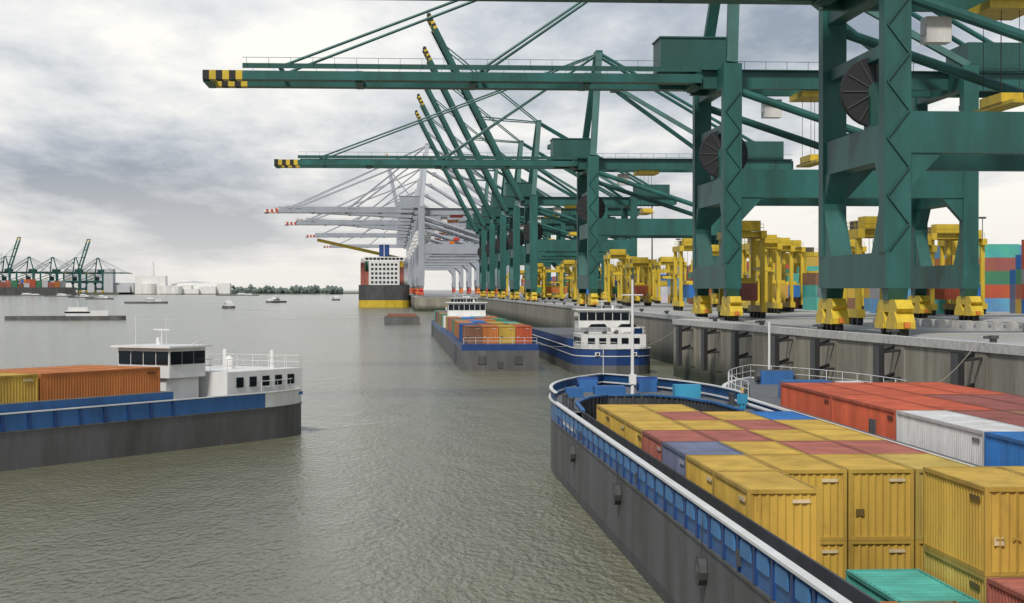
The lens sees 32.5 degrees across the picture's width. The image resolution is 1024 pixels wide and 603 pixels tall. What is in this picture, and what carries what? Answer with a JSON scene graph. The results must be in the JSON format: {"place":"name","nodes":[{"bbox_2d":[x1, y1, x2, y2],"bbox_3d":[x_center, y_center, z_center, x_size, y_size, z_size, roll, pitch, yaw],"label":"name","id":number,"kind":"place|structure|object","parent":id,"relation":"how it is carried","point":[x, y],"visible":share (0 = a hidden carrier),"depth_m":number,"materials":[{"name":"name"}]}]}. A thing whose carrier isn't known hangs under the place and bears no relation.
{"place":"outdoors","nodes":[
{"label":"outdoors","id":0,"kind":"place"},
{"bbox_2d":[0,253,358,294],"bbox_3d":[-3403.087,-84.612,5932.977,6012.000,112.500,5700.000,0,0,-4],"label":"buildings","id":1,"kind":"structure","parent":0,"point":[152,284],"depth_m":4052.55,"materials":[{"name":"white paint"}]},
{"bbox_2d":[0,237,20,281],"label":"gantry crane","id":2,"kind":"object","parent":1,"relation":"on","point":[4,277],"visible":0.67,"depth_m":3639.85,"materials":[{"name":"green metal"}]},
{"bbox_2d":[4,256,65,282],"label":"gantry crane","id":3,"kind":"object","parent":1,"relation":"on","point":[32,271],"visible":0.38,"depth_m":3676.61,"materials":[{"name":"green metal"}]},
{"bbox_2d":[28,257,78,281],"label":"gantry crane","id":4,"kind":"object","parent":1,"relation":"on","point":[50,277],"visible":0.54,"depth_m":3723.94,"materials":[{"name":"green metal"}]},
{"bbox_2d":[55,239,90,292],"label":"gantry crane","id":5,"kind":"object","parent":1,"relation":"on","point":[73,277],"visible":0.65,"depth_m":3772.93,"materials":[{"name":"green metal"}]},
{"bbox_2d":[78,258,131,292],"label":"gantry crane","id":6,"kind":"object","parent":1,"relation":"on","point":[96,277],"visible":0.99,"depth_m":3817.70,"materials":[{"name":"green metal"}]},
{"bbox_2d":[231,284,343,293],"bbox_3d":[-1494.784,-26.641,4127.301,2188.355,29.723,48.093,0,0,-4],"label":"shore trees","id":7,"kind":"object","parent":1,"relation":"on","point":[296,289],"visible":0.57,"depth_m":4186.05,"materials":[{"name":"green plant"}]},
{"bbox_2d":[0,290,696,602],"bbox_3d":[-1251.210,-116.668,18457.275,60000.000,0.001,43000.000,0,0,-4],"label":"water surface","id":8,"kind":"object","parent":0,"point":[437,481],"depth_m":104.63,"materials":[{"name":"grey liquid"}]},
{"bbox_2d":[0,316,302,471],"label":"barge","id":9,"kind":"object","parent":8,"relation":"on","point":[159,396],"visible":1,"depth_m":129.04,"materials":[{"name":"white paint"}]},
{"bbox_2d":[0,238,409,319],"bbox_3d":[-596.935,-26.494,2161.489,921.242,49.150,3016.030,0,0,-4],"label":"ships","id":10,"kind":"object","parent":8,"relation":"on","point":[384,278],"visible":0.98,"depth_m":1184.13,"materials":[{"name":"white paint"}]},
{"bbox_2d":[138,319,371,430],"bbox_3d":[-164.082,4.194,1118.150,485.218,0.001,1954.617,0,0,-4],"label":"wake foam","id":11,"kind":"object","parent":8,"relation":"on","point":[221,319],"visible":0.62,"depth_m":695.76,"materials":[{"name":"grey"}]},
{"bbox_2d":[384,294,650,374],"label":"barges","id":12,"kind":"object","parent":8,"relation":"on","point":[468,334],"visible":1,"depth_m":259.74,"materials":[{"name":"white paint"}]},
{"bbox_2d":[549,274,879,602],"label":"barge","id":13,"kind":"object","parent":8,"relation":"on","point":[673,536],"visible":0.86,"depth_m":70.94,"materials":[{"name":"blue metal"}]},
{"bbox_2d":[596,382,1023,602],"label":"shipping containers","id":14,"kind":"object","parent":13,"relation":"on","point":[880,520],"visible":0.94,"depth_m":64.36,"materials":[{"name":"metal"}]},
{"bbox_2d":[722,322,980,465],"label":"barge","id":15,"kind":"object","parent":8,"relation":"on","point":[762,387],"visible":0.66,"depth_m":119.85,"materials":[{"name":"white paint"}]},
{"bbox_2d":[0,0,1023,289],"label":"sky","id":16,"kind":"structure","parent":0,"point":[113,135],"materials":[{"name":"grey"}]},
{"bbox_2d":[410,291,1023,395],"bbox_3d":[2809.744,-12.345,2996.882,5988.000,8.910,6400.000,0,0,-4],"label":"quay ground","id":17,"kind":"structure","parent":0,"point":[927,356],"depth_m":198.88,"materials":[{"name":"concrete"}]},
{"bbox_2d":[285,169,487,295],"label":"gantry crane","id":18,"kind":"object","parent":17,"relation":"on","point":[399,222],"visible":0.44,"depth_m":1189.25,"materials":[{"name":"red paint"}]},
{"bbox_2d":[296,178,479,294],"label":"gantry crane","id":19,"kind":"object","parent":17,"relation":"on","point":[474,264],"visible":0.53,"depth_m":1319.44,"materials":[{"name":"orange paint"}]},
{"bbox_2d":[305,190,473,293],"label":"gantry crane","id":20,"kind":"object","parent":17,"relation":"on","point":[467,267],"visible":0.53,"depth_m":1467.90,"materials":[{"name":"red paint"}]},
{"bbox_2d":[323,218,463,292],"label":"gantry crane","id":21,"kind":"object","parent":17,"relation":"on","point":[402,244],"visible":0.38,"depth_m":1835.94,"materials":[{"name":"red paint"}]},
{"bbox_2d":[264,143,523,296],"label":"gantry crane","id":22,"kind":"object","parent":17,"relation":"on","point":[413,205],"visible":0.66,"depth_m":998.67,"materials":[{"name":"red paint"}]},
{"bbox_2d":[273,153,522,295],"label":"gantry crane","id":23,"kind":"object","parent":17,"relation":"on","point":[443,229],"visible":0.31,"depth_m":1077.38,"materials":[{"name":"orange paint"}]},
{"bbox_2d":[386,152,473,293],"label":"gantry crane","id":24,"kind":"object","parent":17,"relation":"on","point":[459,269],"visible":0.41,"depth_m":1632.58,"materials":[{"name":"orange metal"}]},
{"bbox_2d":[415,110,572,296],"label":"gantry crane","id":25,"kind":"object","parent":17,"relation":"on","point":[479,230],"visible":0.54,"depth_m":894.29,"materials":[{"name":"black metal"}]},
{"bbox_2d":[417,94,576,297],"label":"gantry crane","id":26,"kind":"object","parent":17,"relation":"on","point":[488,225],"visible":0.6,"depth_m":819.97,"materials":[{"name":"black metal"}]},
{"bbox_2d":[425,90,614,298],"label":"gantry crane","id":27,"kind":"object","parent":17,"relation":"on","point":[498,217],"visible":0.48,"depth_m":740.40,"materials":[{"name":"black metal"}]},
{"bbox_2d":[422,46,641,300],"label":"gantry crane","id":28,"kind":"object","parent":17,"relation":"on","point":[511,209],"visible":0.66,"depth_m":661.76,"materials":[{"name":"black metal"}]},
{"bbox_2d":[274,50,792,306],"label":"gantry crane","id":29,"kind":"object","parent":17,"relation":"on","point":[595,230],"visible":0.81,"depth_m":411.73,"materials":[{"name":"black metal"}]},
{"bbox_2d":[427,13,676,301],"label":"gantry crane","id":30,"kind":"object","parent":17,"relation":"on","point":[536,247],"visible":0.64,"depth_m":582.12,"materials":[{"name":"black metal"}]},
{"bbox_2d":[202,1,1023,320],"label":"gantry crane","id":31,"kind":"object","parent":17,"relation":"on","point":[706,69],"visible":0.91,"depth_m":244.54,"materials":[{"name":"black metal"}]},
{"bbox_2d":[406,0,1023,335],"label":"gantry crane","id":32,"kind":"object","parent":17,"relation":"on","point":[898,146],"visible":0.94,"depth_m":168.50,"materials":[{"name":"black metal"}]},
{"bbox_2d":[506,221,987,317],"bbox_3d":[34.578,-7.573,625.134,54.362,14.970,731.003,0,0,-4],"label":"straddle carriers","id":33,"kind":"object","parent":17,"relation":"on","point":[650,270],"visible":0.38,"depth_m":358.08,"materials":[{"name":"yellow metal"}]},
{"bbox_2d":[551,273,951,313],"bbox_3d":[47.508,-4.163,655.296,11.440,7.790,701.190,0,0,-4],"label":"backreach container rows","id":34,"kind":"object","parent":17,"relation":"on","point":[811,293],"visible":0.12,"depth_m":370.19,"materials":[{"name":"metal"}]},
{"bbox_2d":[480,296,1023,342],"bbox_3d":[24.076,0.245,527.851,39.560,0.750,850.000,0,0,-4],"label":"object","id":35,"kind":"object","parent":17,"relation":"on","point":[992,338],"visible":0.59,"depth_m":202.17,"materials":[{"name":"metal"}]},
{"bbox_2d":[537,308,980,381],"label":"mooring lines","id":36,"kind":"object","parent":17,"relation":"on","point":[691,314],"visible":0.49,"depth_m":254.70,"materials":[{"name":"fabric"}]},
{"bbox_2d":[559,216,959,324],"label":"straddle carriers","id":37,"kind":"object","parent":17,"relation":"on","point":[780,289],"visible":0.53,"depth_m":318.92,"materials":[{"name":"yellow metal"}]},
{"bbox_2d":[521,240,1023,313],"bbox_3d":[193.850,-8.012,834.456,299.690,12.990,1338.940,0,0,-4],"label":"stacked shipping containers","id":38,"kind":"object","parent":17,"relation":"on","point":[1004,277],"visible":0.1,"depth_m":337.05,"materials":[{"name":"metal"}]},
{"bbox_2d":[651,106,985,258],"bbox_3d":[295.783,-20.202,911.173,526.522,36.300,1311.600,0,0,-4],"label":"light pole","id":39,"kind":"object","parent":17,"relation":"on","point":[982,218],"visible":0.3,"depth_m":644.77,"materials":[{"name":"metal"}]},
{"bbox_2d":[676,326,987,389],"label":"quay fenders","id":40,"kind":"object","parent":17,"relation":"on","point":[980,359],"visible":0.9,"depth_m":171.19,"materials":[{"name":"black rubber"}]},
{"bbox_2d":[873,317,1023,331],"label":"concrete blocks","id":41,"kind":"object","parent":17,"relation":"on","point":[982,325],"visible":0.65,"depth_m":190.32,"materials":[{"name":"grey concrete"}]}
]}

